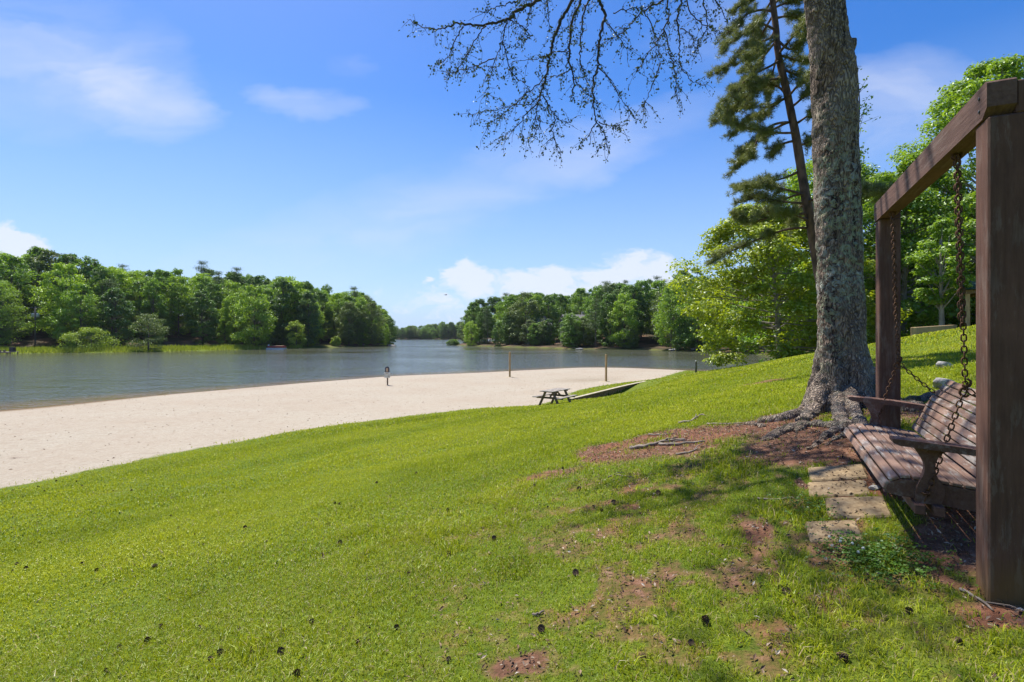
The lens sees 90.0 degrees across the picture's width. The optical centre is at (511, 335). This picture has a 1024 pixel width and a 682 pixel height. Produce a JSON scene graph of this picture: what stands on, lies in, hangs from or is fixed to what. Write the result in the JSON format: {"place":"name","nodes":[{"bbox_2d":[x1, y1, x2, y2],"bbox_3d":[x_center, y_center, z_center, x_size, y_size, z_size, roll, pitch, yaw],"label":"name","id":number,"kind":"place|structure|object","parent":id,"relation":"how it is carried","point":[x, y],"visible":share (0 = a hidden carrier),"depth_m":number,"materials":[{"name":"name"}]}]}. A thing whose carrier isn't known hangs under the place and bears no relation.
{"place":"outdoors","nodes":[
{"label":"outdoors","id":0,"kind":"place"},
{"bbox_2d":[0,339,772,409],"bbox_3d":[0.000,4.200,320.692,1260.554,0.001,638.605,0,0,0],"label":"lake","id":1,"kind":"structure","parent":0,"point":[30,380],"depth_m":71.83,"materials":[{"name":"liquid"}]},
{"bbox_2d":[0,318,1023,681],"bbox_3d":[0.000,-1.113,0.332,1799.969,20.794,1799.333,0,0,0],"label":"ground","id":2,"kind":"structure","parent":0,"point":[32,438],"depth_m":3.59,"materials":[{"name":"beige soil"}]},
{"bbox_2d":[0,308,14,346],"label":"broadleaf tree","id":3,"kind":"object","parent":2,"relation":"on","point":[6,333],"visible":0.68,"depth_m":131.06,"materials":[{"name":"green plant"}]},
{"bbox_2d":[0,274,21,338],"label":"broadleaf tree","id":4,"kind":"object","parent":2,"relation":"on","point":[2,301],"visible":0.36,"depth_m":136.16,"materials":[{"name":"green plant"}]},
{"bbox_2d":[0,280,37,345],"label":"broadleaf tree","id":5,"kind":"object","parent":2,"relation":"on","point":[13,293],"visible":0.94,"depth_m":131.53,"materials":[{"name":"green plant"}]},
{"bbox_2d":[0,260,42,320],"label":"broadleaf tree","id":6,"kind":"object","parent":2,"relation":"on","point":[11,265],"visible":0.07,"depth_m":152.48,"materials":[{"name":"green plant"}]},
{"bbox_2d":[0,254,46,337],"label":"broadleaf tree","id":7,"kind":"object","parent":2,"relation":"on","point":[15,260],"visible":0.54,"depth_m":143.41,"materials":[{"name":"green plant"}]},
{"bbox_2d":[15,246,51,314],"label":"broadleaf tree","id":8,"kind":"object","parent":2,"relation":"on","point":[33,251],"visible":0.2,"depth_m":158.02,"materials":[{"name":"green plant"}]},
{"bbox_2d":[17,250,82,321],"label":"broadleaf tree","id":9,"kind":"object","parent":2,"relation":"on","point":[45,255],"visible":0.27,"depth_m":155.19,"materials":[{"name":"green plant"}]},
{"bbox_2d":[33,273,70,333],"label":"broadleaf tree","id":10,"kind":"object","parent":2,"relation":"on","point":[48,297],"visible":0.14,"depth_m":149.02,"materials":[{"name":"green plant"}]},
{"bbox_2d":[41,300,78,343],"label":"shrub","id":11,"kind":"object","parent":2,"relation":"on","point":[57,306],"visible":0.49,"depth_m":138.53,"materials":[{"name":"green plant"}]},
{"bbox_2d":[27,262,98,340],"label":"broadleaf tree","id":12,"kind":"object","parent":2,"relation":"on","point":[66,268],"visible":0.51,"depth_m":140.38,"materials":[{"name":"green plant"}]},
{"bbox_2d":[43,253,94,323],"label":"broadleaf tree","id":13,"kind":"object","parent":2,"relation":"on","point":[66,258],"visible":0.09,"depth_m":155.78,"materials":[{"name":"green plant"}]},
{"bbox_2d":[47,282,106,346],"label":"broadleaf tree","id":14,"kind":"object","parent":2,"relation":"on","point":[92,316],"visible":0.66,"depth_m":136.28,"materials":[{"name":"green plant"}]},
{"bbox_2d":[56,256,105,329],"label":"broadleaf tree","id":15,"kind":"object","parent":2,"relation":"on","point":[86,269],"visible":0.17,"depth_m":153.32,"materials":[{"name":"green plant"}]},
{"bbox_2d":[57,326,121,349],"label":"shrub","id":16,"kind":"object","parent":2,"relation":"on","point":[93,345],"visible":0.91,"depth_m":130.12,"materials":[{"name":"green plant"}]},
{"bbox_2d":[74,266,124,337],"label":"broadleaf tree","id":17,"kind":"object","parent":2,"relation":"on","point":[98,273],"visible":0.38,"depth_m":148.58,"materials":[{"name":"green plant"}]},
{"bbox_2d":[96,277,128,333],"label":"pine tree","id":18,"kind":"object","parent":2,"relation":"on","point":[115,284],"visible":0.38,"depth_m":146.57,"materials":[{"name":"green plant"}]},
{"bbox_2d":[93,287,138,345],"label":"broadleaf tree","id":19,"kind":"object","parent":2,"relation":"on","point":[109,312],"visible":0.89,"depth_m":140.15,"materials":[{"name":"green plant"}]},
{"bbox_2d":[91,268,140,334],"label":"broadleaf tree","id":20,"kind":"object","parent":2,"relation":"on","point":[120,274],"visible":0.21,"depth_m":155.71,"materials":[{"name":"green plant"}]},
{"bbox_2d":[0,343,271,353],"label":"shore grass","id":21,"kind":"structure","parent":2,"relation":"on","point":[74,349],"depth_m":131.59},
{"bbox_2d":[119,270,157,329],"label":"broadleaf tree","id":22,"kind":"object","parent":2,"relation":"on","point":[134,275],"visible":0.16,"depth_m":163.05,"materials":[{"name":"green plant"}]},
{"bbox_2d":[119,280,161,337],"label":"broadleaf tree","id":23,"kind":"object","parent":2,"relation":"on","point":[131,293],"visible":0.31,"depth_m":155.32,"materials":[{"name":"green plant"}]},
{"bbox_2d":[125,313,169,350],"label":"shrub","id":24,"kind":"object","parent":2,"relation":"on","point":[144,320],"visible":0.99,"depth_m":133.46,"materials":[{"name":"green plant"}]},
{"bbox_2d":[136,278,170,340],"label":"broadleaf tree","id":25,"kind":"object","parent":2,"relation":"on","point":[157,298],"visible":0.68,"depth_m":153.06,"materials":[{"name":"green plant"}]},
{"bbox_2d":[135,268,182,336],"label":"broadleaf tree","id":26,"kind":"object","parent":2,"relation":"on","point":[158,271],"visible":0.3,"depth_m":161.51,"materials":[{"name":"green plant"}]},
{"bbox_2d":[158,267,196,329],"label":"broadleaf tree","id":27,"kind":"object","parent":2,"relation":"on","point":[177,272],"visible":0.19,"depth_m":171.26,"materials":[{"name":"green plant"}]},
{"bbox_2d":[156,276,200,337],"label":"broadleaf tree","id":28,"kind":"object","parent":2,"relation":"on","point":[180,300],"visible":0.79,"depth_m":160.06,"materials":[{"name":"green plant"}]},
{"bbox_2d":[181,290,221,343],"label":"broadleaf tree","id":29,"kind":"object","parent":2,"relation":"on","point":[201,309],"visible":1,"depth_m":158.34,"materials":[{"name":"green plant"}]},
{"bbox_2d":[183,275,219,331],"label":"broadleaf tree","id":30,"kind":"object","parent":2,"relation":"on","point":[204,280],"visible":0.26,"depth_m":171.12,"materials":[{"name":"green plant"}]},
{"bbox_2d":[198,282,228,337],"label":"broadleaf tree","id":31,"kind":"object","parent":2,"relation":"on","point":[218,295],"visible":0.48,"depth_m":169.35,"materials":[{"name":"green plant"}]},
{"bbox_2d":[214,315,235,343],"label":"broadleaf tree","id":32,"kind":"object","parent":2,"relation":"on","point":[224,318],"visible":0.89,"depth_m":163.69,"materials":[{"name":"green plant"}]},
{"bbox_2d":[216,282,250,332],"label":"broadleaf tree","id":33,"kind":"object","parent":2,"relation":"on","point":[235,286],"visible":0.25,"depth_m":175.18,"materials":[{"name":"green plant"}]},
{"bbox_2d":[218,292,249,343],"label":"broadleaf tree","id":34,"kind":"object","parent":2,"relation":"on","point":[236,299],"visible":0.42,"depth_m":167.26,"materials":[{"name":"green plant"}]},
{"bbox_2d":[229,285,277,345],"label":"broadleaf tree","id":35,"kind":"object","parent":2,"relation":"on","point":[246,311],"visible":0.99,"depth_m":159.55,"materials":[{"name":"green plant"}]},
{"bbox_2d":[246,305,278,345],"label":"broadleaf tree","id":36,"kind":"object","parent":2,"relation":"on","point":[270,340],"visible":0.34,"depth_m":165.35,"materials":[{"name":"green plant"}]},
{"bbox_2d":[246,287,282,340],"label":"broadleaf tree","id":37,"kind":"object","parent":2,"relation":"on","point":[268,291],"visible":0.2,"depth_m":173.18,"materials":[{"name":"green plant"}]},
{"bbox_2d":[264,277,303,344],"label":"broadleaf tree","id":38,"kind":"object","parent":2,"relation":"on","point":[282,284],"visible":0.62,"depth_m":174.03,"materials":[{"name":"green plant"}]},
{"bbox_2d":[284,320,307,347],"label":"shrub","id":39,"kind":"object","parent":2,"relation":"on","point":[296,323],"visible":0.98,"depth_m":167.52,"materials":[{"name":"green plant"}]},
{"bbox_2d":[274,281,318,344],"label":"broadleaf tree","id":40,"kind":"object","parent":2,"relation":"on","point":[297,285],"visible":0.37,"depth_m":177.35,"materials":[{"name":"green plant"}]},
{"bbox_2d":[294,291,320,345],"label":"broadleaf tree","id":41,"kind":"object","parent":2,"relation":"on","point":[307,295],"visible":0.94,"depth_m":175.63,"materials":[{"name":"green plant"}]},
{"bbox_2d":[289,300,326,345],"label":"broadleaf tree","id":42,"kind":"object","parent":2,"relation":"on","point":[321,334],"visible":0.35,"depth_m":182.19,"materials":[{"name":"green plant"}]},
{"bbox_2d":[313,290,336,341],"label":"broadleaf tree","id":43,"kind":"object","parent":2,"relation":"on","point":[322,296],"visible":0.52,"depth_m":198.20,"materials":[{"name":"green plant"}]},
{"bbox_2d":[322,293,355,339],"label":"broadleaf tree","id":44,"kind":"object","parent":2,"relation":"on","point":[339,296],"visible":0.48,"depth_m":201.69,"materials":[{"name":"green plant"}]},
{"bbox_2d":[333,295,362,344],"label":"broadleaf tree","id":45,"kind":"object","parent":2,"relation":"on","point":[346,298],"visible":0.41,"depth_m":198.81,"materials":[{"name":"green plant"}]},
{"bbox_2d":[332,301,364,344],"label":"broadleaf tree","id":46,"kind":"object","parent":2,"relation":"on","point":[343,334],"visible":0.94,"depth_m":193.67,"materials":[{"name":"green plant"}]},
{"bbox_2d":[349,296,376,343],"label":"broadleaf tree","id":47,"kind":"object","parent":2,"relation":"on","point":[362,301],"visible":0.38,"depth_m":203.25,"materials":[{"name":"green plant"}]},
{"bbox_2d":[356,302,387,344],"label":"broadleaf tree","id":48,"kind":"object","parent":2,"relation":"on","point":[373,328],"visible":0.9,"depth_m":200.85,"materials":[{"name":"green plant"}]},
{"bbox_2d":[381,318,398,344],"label":"broadleaf tree","id":49,"kind":"object","parent":2,"relation":"on","point":[392,330],"visible":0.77,"depth_m":214.15,"materials":[{"name":"green plant"}]},
{"bbox_2d":[462,321,479,344],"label":"broadleaf tree","id":50,"kind":"object","parent":2,"relation":"on","point":[472,325],"visible":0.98,"depth_m":211.93,"materials":[{"name":"green plant"}]},
{"bbox_2d":[461,301,483,342],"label":"broadleaf tree","id":51,"kind":"object","parent":2,"relation":"on","point":[469,311],"visible":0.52,"depth_m":222.50,"materials":[{"name":"green plant"}]},
{"bbox_2d":[475,306,494,343],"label":"broadleaf tree","id":52,"kind":"object","parent":2,"relation":"on","point":[481,317],"visible":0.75,"depth_m":214.55,"materials":[{"name":"green plant"}]},
{"bbox_2d":[483,296,498,339],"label":"broadleaf tree","id":53,"kind":"object","parent":2,"relation":"on","point":[490,300],"visible":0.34,"depth_m":231.99,"materials":[{"name":"green plant"}]},
{"bbox_2d":[491,322,505,345],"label":"broadleaf tree","id":54,"kind":"object","parent":2,"relation":"on","point":[498,325],"visible":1,"depth_m":194.69,"materials":[{"name":"green plant"}]},
{"bbox_2d":[490,296,509,342],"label":"broadleaf tree","id":55,"kind":"object","parent":2,"relation":"on","point":[497,307],"visible":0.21,"depth_m":212.51,"materials":[{"name":"green plant"}]},
{"bbox_2d":[500,311,515,344],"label":"broadleaf tree","id":56,"kind":"object","parent":2,"relation":"on","point":[509,339],"visible":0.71,"depth_m":197.18,"materials":[{"name":"green plant"}]},
{"bbox_2d":[497,294,525,343],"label":"broadleaf tree","id":57,"kind":"object","parent":2,"relation":"on","point":[508,301],"visible":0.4,"depth_m":201.43,"materials":[{"name":"green plant"}]},
{"bbox_2d":[0,325,1023,681],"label":"lawn grass","id":58,"kind":"structure","parent":2,"relation":"on","point":[690,401],"depth_m":4.02,"materials":[{"name":"plant"}]},
{"bbox_2d":[505,292,543,343],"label":"broadleaf tree","id":59,"kind":"object","parent":2,"relation":"on","point":[524,307],"visible":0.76,"depth_m":193.01,"materials":[{"name":"green plant"}]},
{"bbox_2d":[519,319,541,343],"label":"broadleaf tree","id":60,"kind":"object","parent":2,"relation":"on","point":[526,325],"visible":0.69,"depth_m":185.17,"materials":[{"name":"green plant"}]},
{"bbox_2d":[527,323,541,344],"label":"broadleaf tree","id":61,"kind":"object","parent":2,"relation":"on","point":[531,328],"visible":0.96,"depth_m":182.29,"materials":[{"name":"green plant"}]},
{"bbox_2d":[535,294,559,339],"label":"broadleaf tree","id":62,"kind":"object","parent":2,"relation":"on","point":[553,311],"visible":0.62,"depth_m":196.69,"materials":[{"name":"green plant"}]},
{"bbox_2d":[540,319,557,343],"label":"broadleaf tree","id":63,"kind":"object","parent":2,"relation":"on","point":[552,326],"visible":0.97,"depth_m":181.25,"materials":[{"name":"green plant"}]},
{"bbox_2d":[532,388,577,404],"bbox_3d":[2.200,3.192,26.000,1.622,0.898,1.830,0,0,34],"label":"picnic table","id":64,"kind":"object","parent":2,"relation":"on","point":[553,392],"visible":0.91,"depth_m":25.68,"materials":[{"name":"grey wood"}]},
{"bbox_2d":[553,294,571,338],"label":"broadleaf tree","id":65,"kind":"object","parent":2,"relation":"on","point":[562,299],"visible":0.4,"depth_m":204.50,"materials":[{"name":"green plant"}]},
{"bbox_2d":[560,313,582,346],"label":"broadleaf tree","id":66,"kind":"object","parent":2,"relation":"on","point":[569,327],"visible":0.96,"depth_m":164.99,"materials":[{"name":"green plant"}]},
{"bbox_2d":[565,288,588,314],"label":"broadleaf tree","id":67,"kind":"object","parent":2,"relation":"on","point":[576,299],"visible":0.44,"depth_m":193.92,"materials":[{"name":"green plant"}]},
{"bbox_2d":[573,317,594,345],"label":"broadleaf tree","id":68,"kind":"object","parent":2,"relation":"on","point":[589,335],"visible":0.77,"depth_m":165.57,"materials":[{"name":"green plant"}]},
{"bbox_2d":[583,298,603,347],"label":"pine tree","id":69,"kind":"object","parent":2,"relation":"on","point":[594,324],"visible":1,"depth_m":160.84,"materials":[{"name":"green plant"}]},
{"bbox_2d":[579,285,609,341],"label":"broadleaf tree","id":70,"kind":"object","parent":2,"relation":"on","point":[595,294],"visible":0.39,"depth_m":176.76,"materials":[{"name":"green plant"}]},
{"bbox_2d":[570,381,644,399],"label":"retaining wall","id":71,"kind":"structure","parent":2,"relation":"on","point":[597,394],"depth_m":31.63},
{"bbox_2d":[593,292,623,346],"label":"broadleaf tree","id":72,"kind":"object","parent":2,"relation":"on","point":[612,297],"visible":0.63,"depth_m":162.92,"materials":[{"name":"green plant"}]},
{"bbox_2d":[607,293,639,346],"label":"broadleaf tree","id":73,"kind":"object","parent":2,"relation":"on","point":[629,304],"visible":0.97,"depth_m":156.46,"materials":[{"name":"green plant"}]},
{"bbox_2d":[228,376,1023,681],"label":"leaf litter","id":74,"kind":"object","parent":2,"relation":"on","point":[1017,609],"visible":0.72,"depth_m":3.06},
{"bbox_2d":[606,292,645,345],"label":"broadleaf tree","id":75,"kind":"object","parent":2,"relation":"on","point":[639,312],"visible":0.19,"depth_m":162.16,"materials":[{"name":"green plant"}]},
{"bbox_2d":[621,325,638,348],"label":"shrub","id":76,"kind":"object","parent":2,"relation":"on","point":[634,343],"visible":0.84,"depth_m":155.03,"materials":[{"name":"green plant"}]},
{"bbox_2d":[622,284,649,339],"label":"broadleaf tree","id":77,"kind":"object","parent":2,"relation":"on","point":[633,288],"visible":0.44,"depth_m":169.69,"materials":[{"name":"green plant"}]},
{"bbox_2d":[632,279,655,338],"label":"broadleaf tree","id":78,"kind":"object","parent":2,"relation":"on","point":[645,285],"visible":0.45,"depth_m":173.39,"materials":[{"name":"green plant"}]},
{"bbox_2d":[629,437,684,449],"bbox_3d":[1.552,1.167,5.485,0.573,0.176,0.234,0,0,12],"label":"fallen branch","id":79,"kind":"object","parent":2,"relation":"on","point":[651,444],"visible":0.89,"depth_m":5.50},
{"bbox_2d":[643,280,673,335],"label":"broadleaf tree","id":80,"kind":"object","parent":2,"relation":"on","point":[658,284],"visible":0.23,"depth_m":172.82,"materials":[{"name":"green plant"}]},
{"bbox_2d":[646,284,684,344],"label":"broadleaf tree","id":81,"kind":"object","parent":2,"relation":"on","point":[658,293],"visible":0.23,"depth_m":162.71,"materials":[{"name":"green plant"}]},
{"bbox_2d":[398,0,943,449],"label":"lichened tree","id":82,"kind":"object","parent":2,"relation":"on","point":[843,367],"visible":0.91,"depth_m":5.38,"materials":[{"name":"grey plant"}]},
{"bbox_2d":[651,286,691,348],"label":"broadleaf tree","id":83,"kind":"object","parent":2,"relation":"on","point":[666,319],"visible":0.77,"depth_m":141.72,"materials":[{"name":"green plant"}]},
{"bbox_2d":[650,273,693,344],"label":"broadleaf tree","id":84,"kind":"object","parent":2,"relation":"on","point":[679,275],"visible":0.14,"depth_m":155.81,"materials":[{"name":"green plant"}]},
{"bbox_2d":[671,324,698,349],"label":"shrub","id":85,"kind":"object","parent":2,"relation":"on","point":[673,342],"visible":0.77,"depth_m":137.16,"materials":[{"name":"green plant"}]},
{"bbox_2d":[674,283,716,348],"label":"broadleaf tree","id":86,"kind":"object","parent":2,"relation":"on","point":[689,335],"visible":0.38,"depth_m":135.12,"materials":[{"name":"green plant"}]},
{"bbox_2d":[718,293,754,349],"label":"broadleaf tree","id":87,"kind":"object","parent":2,"relation":"on","point":[737,337],"visible":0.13,"depth_m":121.27,"materials":[{"name":"green plant"}]},
{"bbox_2d":[731,250,814,361],"bbox_3d":[27.441,-2.034,49.313,12.296,12.601,11.456,0,0,0],"label":"broadleaf tree","id":88,"kind":"object","parent":2,"relation":"on","point":[757,336],"visible":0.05,"depth_m":49.85,"materials":[{"name":"green plant"}]},
{"bbox_2d":[663,202,912,366],"bbox_3d":[19.067,-3.431,37.265,16.505,12.617,11.868,0,0,0],"label":"broadleaf tree","id":89,"kind":"object","parent":2,"relation":"on","point":[780,344],"visible":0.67,"depth_m":35.34,"materials":[{"name":"green plant"}]},
{"bbox_2d":[703,0,892,282],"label":"leaning pine","id":90,"kind":"object","parent":2,"relation":"on","point":[743,91],"visible":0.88,"depth_m":12.95,"materials":[{"name":"green plant"}]},
{"bbox_2d":[726,145,930,349],"bbox_3d":[26.055,-6.550,43.352,13.870,19.646,14.089,0,0,0],"label":"broadleaf tree","id":91,"kind":"object","parent":2,"relation":"on","point":[793,184],"visible":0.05,"depth_m":41.90,"materials":[{"name":"green plant"}]},
{"bbox_2d":[805,520,863,542],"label":"paving slab","id":92,"kind":"structure","parent":2,"relation":"on","point":[840,525],"depth_m":2.90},
{"bbox_2d":[808,464,867,481],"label":"paving slab","id":93,"kind":"structure","parent":2,"relation":"on","point":[822,473],"depth_m":3.52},
{"bbox_2d":[808,480,869,496],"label":"paving slab","id":94,"kind":"structure","parent":2,"relation":"on","point":[857,489],"depth_m":3.33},
{"bbox_2d":[824,496,891,518],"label":"paving slab","id":95,"kind":"structure","parent":2,"relation":"on","point":[874,505],"depth_m":3.06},
{"bbox_2d":[856,60,880,218],"bbox_3d":[8.252,-2.830,12.014,0.663,7.342,0.870,0,0,-28],"label":"sapling","id":96,"kind":"object","parent":2,"relation":"on","point":[863,114],"visible":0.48,"depth_m":11.93,"materials":[{"name":"green plant"}]},
{"bbox_2d":[767,482,978,591],"bbox_3d":[2.025,1.080,2.823,0.935,0.183,1.268,0,0,15],"label":"clover","id":97,"kind":"object","parent":2,"relation":"on","point":[865,559],"depth_m":2.59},
{"bbox_2d":[810,148,975,343],"bbox_3d":[29.925,-5.739,38.896,13.616,16.086,10.932,0,0,36],"label":"broadleaf tree","id":98,"kind":"object","parent":2,"relation":"on","point":[944,199],"visible":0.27,"depth_m":36.93,"materials":[{"name":"green plant"}]},
{"bbox_2d":[867,242,975,335],"bbox_3d":[32.669,-2.682,42.933,11.806,10.528,10.939,0,0,0],"label":"broadleaf tree","id":99,"kind":"object","parent":2,"relation":"on","point":[921,304],"visible":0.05,"depth_m":39.36,"materials":[{"name":"green plant"}]},
{"bbox_2d":[911,325,956,335],"bbox_3d":[21.752,-0.212,26.250,8.650,0.798,0.200,0,0,-40],"label":"timber edging","id":100,"kind":"object","parent":2,"relation":"on","point":[919,330],"visible":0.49,"depth_m":25.00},
{"bbox_2d":[904,218,975,325],"bbox_3d":[25.044,-2.953,29.750,3.681,7.906,4.241,0,0,0],"label":"broadleaf tree","id":101,"kind":"object","parent":2,"relation":"on","point":[926,257],"visible":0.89,"depth_m":29.89,"materials":[{"name":"green plant"}]},
{"bbox_2d":[865,53,1023,325],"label":"broadleaf tree","id":102,"kind":"object","parent":2,"relation":"on","point":[956,94],"visible":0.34,"depth_m":37.22,"materials":[{"name":"green plant"}]},
{"bbox_2d":[874,77,1023,604],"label":"swing frame","id":103,"kind":"object","parent":2,"relation":"on","point":[987,121],"visible":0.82,"depth_m":2.14,"materials":[{"name":"wood"}]},
{"bbox_2d":[844,152,975,516],"bbox_3d":[2.576,-0.010,3.180,0.699,1.846,1.484,0,0,25],"label":"porch swing","id":104,"kind":"object","parent":103,"relation":"hanging from","point":[918,470],"visible":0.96,"depth_m":2.85,"materials":[{"name":"brown wood"}]},
{"bbox_2d":[954,281,975,325],"bbox_3d":[28.500,-1.507,28.700,5.600,5.186,4.600,0,0,42],"label":"tree","id":105,"kind":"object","parent":2,"relation":"on","point":[971,291],"depth_m":28.74,"materials":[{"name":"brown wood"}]},
{"bbox_2d":[0,0,1023,328],"label":"sky","id":106,"kind":"structure","parent":0,"point":[313,141],"materials":[{"name":"blue"}]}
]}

